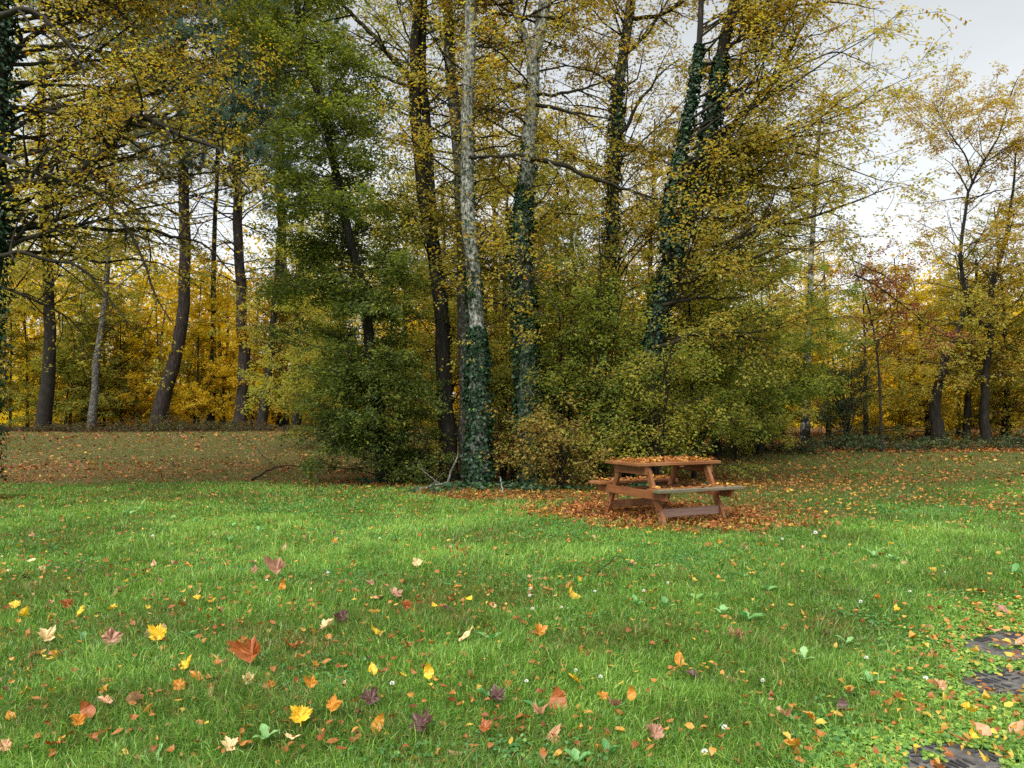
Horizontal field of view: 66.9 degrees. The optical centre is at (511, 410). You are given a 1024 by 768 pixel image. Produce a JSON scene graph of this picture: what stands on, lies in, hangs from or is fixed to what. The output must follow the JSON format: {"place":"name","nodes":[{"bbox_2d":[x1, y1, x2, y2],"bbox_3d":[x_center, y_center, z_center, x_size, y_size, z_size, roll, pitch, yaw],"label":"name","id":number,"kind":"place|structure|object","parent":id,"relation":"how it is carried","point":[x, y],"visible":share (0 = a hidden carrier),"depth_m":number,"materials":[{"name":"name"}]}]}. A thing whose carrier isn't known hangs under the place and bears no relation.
{"place":"outdoors","nodes":[
{"label":"outdoors","id":0,"kind":"place"},
{"bbox_2d":[0,431,1023,767],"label":"grass","id":1,"kind":"structure","parent":0,"point":[712,695],"depth_m":5.06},
{"bbox_2d":[37,625,56,640],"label":"fallen leaf","id":2,"kind":"object","parent":1,"relation":"on","point":[46,633],"visible":1,"depth_m":4.54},
{"bbox_2d":[79,700,95,717],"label":"fallen leaf","id":3,"kind":"object","parent":1,"relation":"on","point":[86,707],"visible":0.86,"depth_m":3.45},
{"bbox_2d":[101,626,123,645],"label":"fallen leaf","id":4,"kind":"object","parent":1,"relation":"on","point":[111,635],"visible":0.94,"depth_m":4.47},
{"bbox_2d":[147,623,166,643],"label":"fallen leaf","id":5,"kind":"object","parent":1,"relation":"on","point":[159,632],"visible":1,"depth_m":4.57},
{"bbox_2d":[220,735,237,752],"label":"fallen leaf","id":6,"kind":"object","parent":1,"relation":"on","point":[229,741],"visible":0.94,"depth_m":3.12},
{"bbox_2d":[252,723,277,738],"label":"broadleaf weed","id":7,"kind":"object","parent":1,"relation":"on","point":[264,728],"visible":1,"depth_m":3.25,"materials":[{"name":"green plant"}]},
{"bbox_2d":[262,555,285,574],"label":"fallen leaf","id":8,"kind":"object","parent":1,"relation":"on","point":[275,566],"visible":0.98,"depth_m":6.40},
{"bbox_2d":[290,705,312,725],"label":"fallen leaf","id":9,"kind":"object","parent":1,"relation":"on","point":[299,714],"visible":1,"depth_m":3.37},
{"bbox_2d":[359,686,379,704],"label":"fallen leaf","id":10,"kind":"object","parent":1,"relation":"on","point":[369,697],"visible":1,"depth_m":3.58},
{"bbox_2d":[371,712,384,733],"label":"fallen leaf","id":11,"kind":"object","parent":1,"relation":"on","point":[379,719],"visible":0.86,"depth_m":3.31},
{"bbox_2d":[409,707,432,732],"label":"fallen leaf","id":12,"kind":"object","parent":1,"relation":"on","point":[419,720],"visible":0.98,"depth_m":3.28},
{"bbox_2d":[0,425,1023,767],"bbox_3d":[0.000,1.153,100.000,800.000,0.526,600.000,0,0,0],"label":"ground","id":13,"kind":"structure","parent":0,"point":[294,457],"depth_m":16.15,"materials":[{"name":"plant"}]},
{"bbox_2d":[0,260,58,412],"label":"sapling","id":14,"kind":"object","parent":13,"relation":"on","point":[13,317],"visible":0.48,"depth_m":38.65,"materials":[{"name":"yellow plant"}]},
{"bbox_2d":[0,246,71,423],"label":"sapling","id":15,"kind":"object","parent":13,"relation":"on","point":[10,338],"visible":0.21,"depth_m":39.95,"materials":[{"name":"yellow plant"}]},
{"bbox_2d":[0,246,77,427],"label":"sapling","id":16,"kind":"object","parent":13,"relation":"on","point":[38,334],"visible":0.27,"depth_m":39.79,"materials":[{"name":"yellow plant"}]},
{"bbox_2d":[0,419,104,432],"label":"bramble bank","id":17,"kind":"structure","parent":13,"relation":"on","point":[57,426],"depth_m":34.37,"materials":[{"name":"green plant"}]},
{"bbox_2d":[0,318,127,427],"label":"sapling","id":18,"kind":"object","parent":13,"relation":"on","point":[81,381],"visible":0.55,"depth_m":38.31,"materials":[{"name":"yellow plant"}]},
{"bbox_2d":[3,266,132,426],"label":"sapling","id":19,"kind":"object","parent":13,"relation":"on","point":[70,335],"visible":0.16,"depth_m":40.11,"materials":[{"name":"yellow plant"}]},
{"bbox_2d":[0,35,138,430],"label":"oak tree","id":20,"kind":"object","parent":13,"relation":"on","point":[44,414],"visible":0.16,"depth_m":35.81,"materials":[{"name":"yellow plant"}]},
{"bbox_2d":[71,712,88,725],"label":"fallen leaf","id":21,"kind":"object","parent":13,"relation":"on","point":[79,719],"visible":1,"depth_m":3.33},
{"bbox_2d":[30,242,137,425],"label":"sapling","id":22,"kind":"object","parent":13,"relation":"on","point":[84,344],"visible":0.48,"depth_m":38.91,"materials":[{"name":"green plant"}]},
{"bbox_2d":[56,267,151,427],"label":"sapling","id":23,"kind":"object","parent":13,"relation":"on","point":[129,369],"visible":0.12,"depth_m":41.77,"materials":[{"name":"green plant"}]},
{"bbox_2d":[62,409,162,432],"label":"bramble bank","id":24,"kind":"structure","parent":13,"relation":"on","point":[109,428],"depth_m":34.13,"materials":[{"name":"green plant"}]},
{"bbox_2d":[59,276,170,429],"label":"sapling","id":25,"kind":"object","parent":13,"relation":"on","point":[120,364],"visible":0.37,"depth_m":40.82,"materials":[{"name":"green plant"}]},
{"bbox_2d":[72,110,169,429],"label":"birch tree","id":26,"kind":"object","parent":13,"relation":"on","point":[93,403],"visible":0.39,"depth_m":35.40,"materials":[{"name":"yellow plant"}]},
{"bbox_2d":[77,287,177,425],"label":"sapling","id":27,"kind":"object","parent":13,"relation":"on","point":[118,356],"visible":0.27,"depth_m":41.37,"materials":[{"name":"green plant"}]},
{"bbox_2d":[0,0,304,480],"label":"hornbeam tree","id":28,"kind":"object","parent":13,"relation":"on","point":[84,14],"visible":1,"depth_m":12.28,"materials":[{"name":"yellow plant"}]},
{"bbox_2d":[105,268,202,425],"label":"sapling","id":29,"kind":"object","parent":13,"relation":"on","point":[150,363],"visible":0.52,"depth_m":40.19,"materials":[{"name":"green plant"}]},
{"bbox_2d":[17,0,304,430],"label":"pine tree","id":30,"kind":"object","parent":13,"relation":"on","point":[162,401],"visible":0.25,"depth_m":37.23,"materials":[{"name":"yellow plant"}]},
{"bbox_2d":[139,322,235,426],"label":"sapling","id":31,"kind":"object","parent":13,"relation":"on","point":[184,365],"visible":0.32,"depth_m":40.37,"materials":[{"name":"yellow plant"}]},
{"bbox_2d":[121,403,261,432],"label":"bramble bank","id":32,"kind":"structure","parent":13,"relation":"on","point":[164,425],"depth_m":34.64,"materials":[{"name":"green plant"}]},
{"bbox_2d":[149,252,252,422],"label":"sapling","id":33,"kind":"object","parent":13,"relation":"on","point":[219,359],"visible":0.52,"depth_m":39.24,"materials":[{"name":"yellow plant"}]},
{"bbox_2d":[169,237,277,423],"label":"sapling","id":34,"kind":"object","parent":13,"relation":"on","point":[196,325],"visible":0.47,"depth_m":39.40,"materials":[{"name":"yellow plant"}]},
{"bbox_2d":[198,23,251,428],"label":"oak tree","id":35,"kind":"object","parent":13,"relation":"on","point":[210,417],"depth_m":39.89,"materials":[{"name":"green plant"}]},
{"bbox_2d":[133,0,344,429],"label":"pine tree","id":36,"kind":"object","parent":13,"relation":"on","point":[243,356],"visible":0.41,"depth_m":37.00,"materials":[{"name":"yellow plant"}]},
{"bbox_2d":[226,635,260,663],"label":"fallen leaf","id":37,"kind":"object","parent":13,"relation":"on","point":[251,647],"visible":0.98,"depth_m":4.15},
{"bbox_2d":[201,274,301,429],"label":"sapling","id":38,"kind":"object","parent":13,"relation":"on","point":[227,369],"visible":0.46,"depth_m":38.61,"materials":[{"name":"yellow plant"}]},
{"bbox_2d":[207,209,309,427],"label":"oak tree","id":39,"kind":"object","parent":13,"relation":"on","point":[262,414],"visible":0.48,"depth_m":37.27,"materials":[{"name":"yellow plant"}]},
{"bbox_2d":[174,0,367,427],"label":"pine tree","id":40,"kind":"object","parent":13,"relation":"on","point":[284,422],"visible":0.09,"depth_m":40.66,"materials":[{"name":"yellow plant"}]},
{"bbox_2d":[229,260,314,424],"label":"sapling","id":41,"kind":"object","parent":13,"relation":"on","point":[252,281],"visible":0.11,"depth_m":40.50,"materials":[{"name":"yellow plant"}]},
{"bbox_2d":[226,418,333,431],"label":"bramble bank","id":42,"kind":"structure","parent":13,"relation":"on","point":[265,428],"depth_m":35.16,"materials":[{"name":"green plant"}]},
{"bbox_2d":[260,193,318,428],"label":"oak tree","id":43,"kind":"object","parent":13,"relation":"on","point":[298,419],"visible":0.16,"depth_m":37.80,"materials":[{"name":"yellow plant"}]},
{"bbox_2d":[251,265,333,426],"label":"sapling","id":44,"kind":"object","parent":13,"relation":"on","point":[277,374],"visible":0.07,"depth_m":39.24,"materials":[{"name":"yellow plant"}]},
{"bbox_2d":[276,259,367,421],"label":"sapling","id":45,"kind":"object","parent":13,"relation":"on","point":[301,352],"visible":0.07,"depth_m":37.33,"materials":[{"name":"yellow plant"}]},
{"bbox_2d":[199,0,464,485],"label":"hornbeam tree","id":46,"kind":"object","parent":13,"relation":"on","point":[336,373],"visible":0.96,"depth_m":14.48,"materials":[{"name":"green plant"}]},
{"bbox_2d":[236,165,429,446],"bbox_3d":[-5.805,-3.349,24.772,5.915,9.210,5.292,0,0,-26],"label":"hornbeam tree","id":47,"kind":"object","parent":13,"relation":"on","point":[305,384],"visible":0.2,"depth_m":24.26,"materials":[{"name":"green plant"}]},
{"bbox_2d":[326,693,342,713],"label":"fallen leaf","id":48,"kind":"object","parent":13,"relation":"on","point":[333,703],"visible":1,"depth_m":3.48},
{"bbox_2d":[303,136,478,450],"bbox_3d":[-2.989,-3.382,22.735,5.120,9.431,6.142,0,0,-39],"label":"hornbeam tree","id":49,"kind":"object","parent":13,"relation":"on","point":[403,244],"visible":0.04,"depth_m":22.61,"materials":[{"name":"green plant"}]},
{"bbox_2d":[284,0,532,480],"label":"hornbeam tree","id":50,"kind":"object","parent":13,"relation":"on","point":[417,36],"visible":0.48,"depth_m":15.61,"materials":[{"name":"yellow plant"}]},
{"bbox_2d":[407,431,453,484],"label":"hornbeam shrub","id":51,"kind":"object","parent":13,"relation":"on","point":[426,467],"visible":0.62,"depth_m":14.95,"materials":[{"name":"green plant"}]},
{"bbox_2d":[411,451,462,490],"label":"fallen branch","id":52,"kind":"object","parent":13,"relation":"on","point":[448,480],"visible":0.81,"depth_m":13.81,"materials":[{"name":"wood"}]},
{"bbox_2d":[333,139,557,457],"bbox_3d":[-1.606,-2.772,21.033,5.970,9.354,5.613,0,0,21],"label":"hornbeam tree","id":53,"kind":"object","parent":13,"relation":"on","point":[455,349],"visible":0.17,"depth_m":20.27,"materials":[{"name":"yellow plant"}]},
{"bbox_2d":[348,0,570,479],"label":"hornbeam tree","id":54,"kind":"object","parent":13,"relation":"on","point":[462,320],"visible":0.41,"depth_m":15.79,"materials":[{"name":"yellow plant"}]},
{"bbox_2d":[362,0,579,487],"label":"hornbeam tree","id":55,"kind":"object","parent":13,"relation":"on","point":[478,433],"visible":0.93,"depth_m":14.19,"materials":[{"name":"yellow plant"}]},
{"bbox_2d":[425,46,545,433],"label":"hornbeam tree","id":56,"kind":"object","parent":13,"relation":"on","point":[488,209],"visible":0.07,"depth_m":26.55,"materials":[{"name":"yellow plant"}]},
{"bbox_2d":[387,114,589,443],"bbox_3d":[-0.286,-3.530,22.249,5.461,9.777,6.141,0,0,39],"label":"hornbeam tree","id":57,"kind":"object","parent":13,"relation":"on","point":[507,340],"visible":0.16,"depth_m":21.56,"materials":[{"name":"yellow plant"}]},
{"bbox_2d":[488,684,504,700],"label":"fallen leaf","id":58,"kind":"object","parent":13,"relation":"on","point":[494,692],"visible":0.99,"depth_m":3.62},
{"bbox_2d":[454,400,549,482],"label":"hornbeam shrub","id":59,"kind":"object","parent":13,"relation":"on","point":[502,471],"visible":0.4,"depth_m":14.52,"materials":[{"name":"green plant"}]},
{"bbox_2d":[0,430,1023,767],"bbox_3d":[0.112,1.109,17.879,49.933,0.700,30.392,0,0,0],"label":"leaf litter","id":60,"kind":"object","parent":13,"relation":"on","point":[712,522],"visible":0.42,"depth_m":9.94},
{"bbox_2d":[0,498,1023,767],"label":"ground cover","id":61,"kind":"object","parent":13,"relation":"on","point":[930,738],"visible":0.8,"depth_m":4.15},
{"bbox_2d":[974,722,991,735],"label":"fallen leaf","id":62,"kind":"object","parent":61,"relation":"on","point":[983,729],"visible":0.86,"depth_m":3.31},
{"bbox_2d":[0,204,1023,427],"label":"woods","id":63,"kind":"object","parent":13,"relation":"on","point":[206,313],"visible":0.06,"depth_m":46.77,"materials":[{"name":"yellow plant"}]},
{"bbox_2d":[318,476,707,493],"bbox_3d":[0.196,1.334,14.020,6.826,0.188,2.839,0,0,0],"label":"ivy carpet","id":64,"kind":"object","parent":13,"relation":"on","point":[481,486],"visible":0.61,"depth_m":13.71,"materials":[{"name":"green plant"}]},
{"bbox_2d":[454,96,637,441],"bbox_3d":[1.109,-4.311,23.979,6.227,11.203,5.336,0,0,0],"label":"hornbeam tree","id":65,"kind":"object","parent":13,"relation":"on","point":[570,123],"visible":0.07,"depth_m":24.00,"materials":[{"name":"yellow plant"}]},
{"bbox_2d":[480,387,621,490],"bbox_3d":[0.734,0.560,13.774,2.627,1.949,2.204,0,0,0],"label":"hornbeam shrub","id":66,"kind":"object","parent":13,"relation":"on","point":[558,460],"visible":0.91,"depth_m":13.55,"materials":[{"name":"green plant"}]},
{"bbox_2d":[412,0,701,482],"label":"hornbeam tree","id":67,"kind":"object","parent":13,"relation":"on","point":[524,335],"visible":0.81,"depth_m":14.54,"materials":[{"name":"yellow plant"}]},
{"bbox_2d":[548,686,566,713],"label":"fallen leaf","id":68,"kind":"object","parent":13,"relation":"on","point":[557,694],"visible":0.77,"depth_m":3.61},
{"bbox_2d":[465,224,668,485],"bbox_3d":[0.983,-1.179,15.009,3.808,5.387,3.493,0,0,-35],"label":"hornbeam shrub","id":69,"kind":"object","parent":13,"relation":"on","point":[561,342],"visible":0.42,"depth_m":14.68,"materials":[{"name":"green plant"}]},
{"bbox_2d":[564,748,590,762],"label":"broadleaf weed","id":70,"kind":"object","parent":13,"relation":"on","point":[575,752],"visible":0.93,"depth_m":3.02,"materials":[{"name":"green plant"}]},
{"bbox_2d":[492,143,685,458],"bbox_3d":[2.242,-2.938,20.834,5.706,9.266,5.777,0,0,-26],"label":"hornbeam tree","id":71,"kind":"object","parent":13,"relation":"on","point":[542,190],"visible":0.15,"depth_m":20.75,"materials":[{"name":"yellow plant"}]},
{"bbox_2d":[482,0,730,478],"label":"hornbeam tree","id":72,"kind":"object","parent":13,"relation":"on","point":[616,241],"visible":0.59,"depth_m":16.14,"materials":[{"name":"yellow plant"}]},
{"bbox_2d":[530,224,686,480],"bbox_3d":[1.831,-1.070,14.842,3.239,5.112,3.188,0,0,0],"label":"hornbeam shrub","id":73,"kind":"object","parent":13,"relation":"on","point":[598,317],"visible":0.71,"depth_m":14.34,"materials":[{"name":"green plant"}]},
{"bbox_2d":[572,306,734,484],"bbox_3d":[2.589,-0.194,14.295,2.965,3.326,2.818,0,0,0],"label":"hornbeam shrub","id":74,"kind":"object","parent":13,"relation":"on","point":[681,420],"visible":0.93,"depth_m":13.94,"materials":[{"name":"green plant"}]},
{"bbox_2d":[646,722,663,740],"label":"fallen leaf","id":75,"kind":"object","parent":13,"relation":"on","point":[654,729],"visible":0.97,"depth_m":3.21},
{"bbox_2d":[579,78,744,415],"bbox_3d":[4.228,-4.106,22.912,5.701,10.865,6.297,0,0,0],"label":"hornbeam tree","id":76,"kind":"object","parent":13,"relation":"on","point":[647,270],"visible":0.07,"depth_m":22.95,"materials":[{"name":"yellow plant"}]},
{"bbox_2d":[588,459,744,525],"bbox_3d":[2.006,1.030,10.269,1.350,0.750,1.576,0,0,-27],"label":"picnic table","id":77,"kind":"object","parent":13,"relation":"on","point":[657,498],"visible":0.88,"depth_m":10.01,"materials":[{"name":"brown wood"}]},
{"bbox_2d":[595,454,737,488],"bbox_3d":[2.000,0.788,10.272,1.322,0.411,1.585,0,0,-27],"label":"leaf scatter","id":78,"kind":"object","parent":77,"relation":"on","point":[684,457],"visible":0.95,"depth_m":10.21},
{"bbox_2d":[614,254,810,481],"bbox_3d":[4.090,-0.948,16.021,4.072,5.045,4.254,0,0,16],"label":"hornbeam shrub","id":79,"kind":"object","parent":13,"relation":"on","point":[724,393],"visible":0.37,"depth_m":15.53,"materials":[{"name":"green plant"}]},
{"bbox_2d":[637,151,820,456],"bbox_3d":[5.969,-3.316,21.986,4.767,9.350,5.391,0,0,13],"label":"hornbeam tree","id":80,"kind":"object","parent":13,"relation":"on","point":[717,444],"visible":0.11,"depth_m":21.09,"materials":[{"name":"green plant"}]},
{"bbox_2d":[674,331,803,461],"bbox_3d":[5.600,-0.490,20.564,3.433,3.783,4.090,0,0,35],"label":"hornbeam shrub","id":81,"kind":"object","parent":13,"relation":"on","point":[762,412],"visible":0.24,"depth_m":20.18,"materials":[{"name":"green plant"}]},
{"bbox_2d":[546,0,970,478],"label":"hornbeam tree","id":82,"kind":"object","parent":13,"relation":"on","point":[753,138],"visible":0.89,"depth_m":14.59,"materials":[{"name":"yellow plant"}]},
{"bbox_2d":[700,431,830,456],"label":"bramble bank","id":83,"kind":"structure","parent":13,"relation":"on","point":[779,447],"depth_m":23.08,"materials":[{"name":"green plant"}]},
{"bbox_2d":[666,190,880,453],"bbox_3d":[7.195,-2.389,22.570,5.373,7.463,5.447,0,0,-24],"label":"hornbeam shrub","id":84,"kind":"object","parent":13,"relation":"on","point":[817,384],"visible":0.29,"depth_m":21.80,"materials":[{"name":"green plant"}]},
{"bbox_2d":[710,219,844,432],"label":"sapling","id":85,"kind":"object","parent":13,"relation":"on","point":[768,297],"visible":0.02,"depth_m":30.65,"materials":[{"name":"green plant"}]},
{"bbox_2d":[731,265,870,437],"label":"sapling","id":86,"kind":"object","parent":13,"relation":"on","point":[811,399],"visible":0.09,"depth_m":28.53,"materials":[{"name":"plant"}]},
{"bbox_2d":[767,74,874,444],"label":"birch tree","id":87,"kind":"object","parent":13,"relation":"on","point":[803,433],"visible":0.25,"depth_m":25.89,"materials":[{"name":"yellow plant"}]},
{"bbox_2d":[774,228,917,436],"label":"sapling","id":88,"kind":"object","parent":13,"relation":"on","point":[823,296],"visible":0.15,"depth_m":29.46,"materials":[{"name":"yellow plant"}]},
{"bbox_2d":[798,339,898,442],"bbox_3d":[11.131,-0.624,25.870,3.106,3.720,2.943,0,0,14],"label":"dark bush","id":89,"kind":"object","parent":13,"relation":"on","point":[842,404],"visible":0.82,"depth_m":25.46,"materials":[{"name":"green plant"}]},
{"bbox_2d":[783,418,939,454],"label":"bramble bank","id":90,"kind":"structure","parent":13,"relation":"on","point":[836,442],"depth_m":23.99,"materials":[{"name":"green plant"}]},
{"bbox_2d":[800,272,933,438],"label":"sapling","id":91,"kind":"object","parent":13,"relation":"on","point":[896,392],"visible":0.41,"depth_m":27.53,"materials":[{"name":"yellow plant"}]},
{"bbox_2d":[814,222,976,451],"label":"maple tree","id":92,"kind":"object","parent":13,"relation":"on","point":[891,290],"visible":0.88,"depth_m":23.26,"materials":[{"name":"orange plant"}]},
{"bbox_2d":[834,229,971,437],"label":"sapling","id":93,"kind":"object","parent":13,"relation":"on","point":[911,407],"visible":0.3,"depth_m":28.28,"materials":[{"name":"yellow plant"}]},
{"bbox_2d":[863,254,992,441],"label":"sapling","id":94,"kind":"object","parent":13,"relation":"on","point":[925,297],"visible":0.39,"depth_m":27.61,"materials":[{"name":"yellow plant"}]},
{"bbox_2d":[850,234,1022,441],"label":"oak tree","id":95,"kind":"object","parent":13,"relation":"on","point":[935,417],"visible":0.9,"depth_m":25.82,"materials":[{"name":"yellow plant"}]},
{"bbox_2d":[870,47,1023,444],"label":"poplar tree","id":96,"kind":"object","parent":13,"relation":"on","point":[984,420],"visible":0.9,"depth_m":26.23,"materials":[{"name":"yellow plant"}]},
{"bbox_2d":[889,427,1023,451],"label":"bramble bank","id":97,"kind":"structure","parent":13,"relation":"on","point":[1009,442],"depth_m":24.57,"materials":[{"name":"green plant"}]},
{"bbox_2d":[893,239,1023,438],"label":"sapling","id":98,"kind":"object","parent":13,"relation":"on","point":[956,410],"visible":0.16,"depth_m":30.90,"materials":[{"name":"yellow plant"}]},
{"bbox_2d":[901,742,1018,767],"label":"paving slab","id":99,"kind":"structure","parent":13,"relation":"on","point":[963,759],"depth_m":3.12,"materials":[{"name":"grey"}]},
{"bbox_2d":[921,249,1023,439],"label":"oak tree","id":100,"kind":"object","parent":13,"relation":"on","point":[967,412],"visible":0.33,"depth_m":27.42,"materials":[{"name":"yellow plant"}]},
{"bbox_2d":[938,192,1023,437],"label":"sapling","id":101,"kind":"object","parent":13,"relation":"on","point":[1006,386],"visible":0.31,"depth_m":27.87,"materials":[{"name":"yellow plant"}]},
{"bbox_2d":[945,327,1023,439],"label":"sapling","id":102,"kind":"object","parent":13,"relation":"on","point":[1002,419],"visible":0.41,"depth_m":28.26,"materials":[{"name":"yellow plant"}]},
{"bbox_2d":[958,630,1023,663],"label":"paving slab","id":103,"kind":"structure","parent":13,"relation":"on","point":[982,642],"depth_m":4.66,"materials":[{"name":"grey"}]},
{"bbox_2d":[960,667,1023,696],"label":"paving slab","id":104,"kind":"structure","parent":13,"relation":"on","point":[1009,681],"depth_m":4.01,"materials":[{"name":"grey"}]},
{"bbox_2d":[960,175,1023,437],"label":"sapling","id":105,"kind":"object","parent":13,"relation":"on","point":[1006,365],"visible":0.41,"depth_m":27.34,"materials":[{"name":"yellow plant"}]},
{"bbox_2d":[971,261,1023,404],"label":"sapling","id":106,"kind":"object","parent":13,"relation":"on","point":[1015,294],"visible":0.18,"depth_m":28.94,"materials":[{"name":"yellow plant"}]},
{"bbox_2d":[2,0,1023,398],"label":"sky","id":107,"kind":"structure","parent":0,"point":[995,30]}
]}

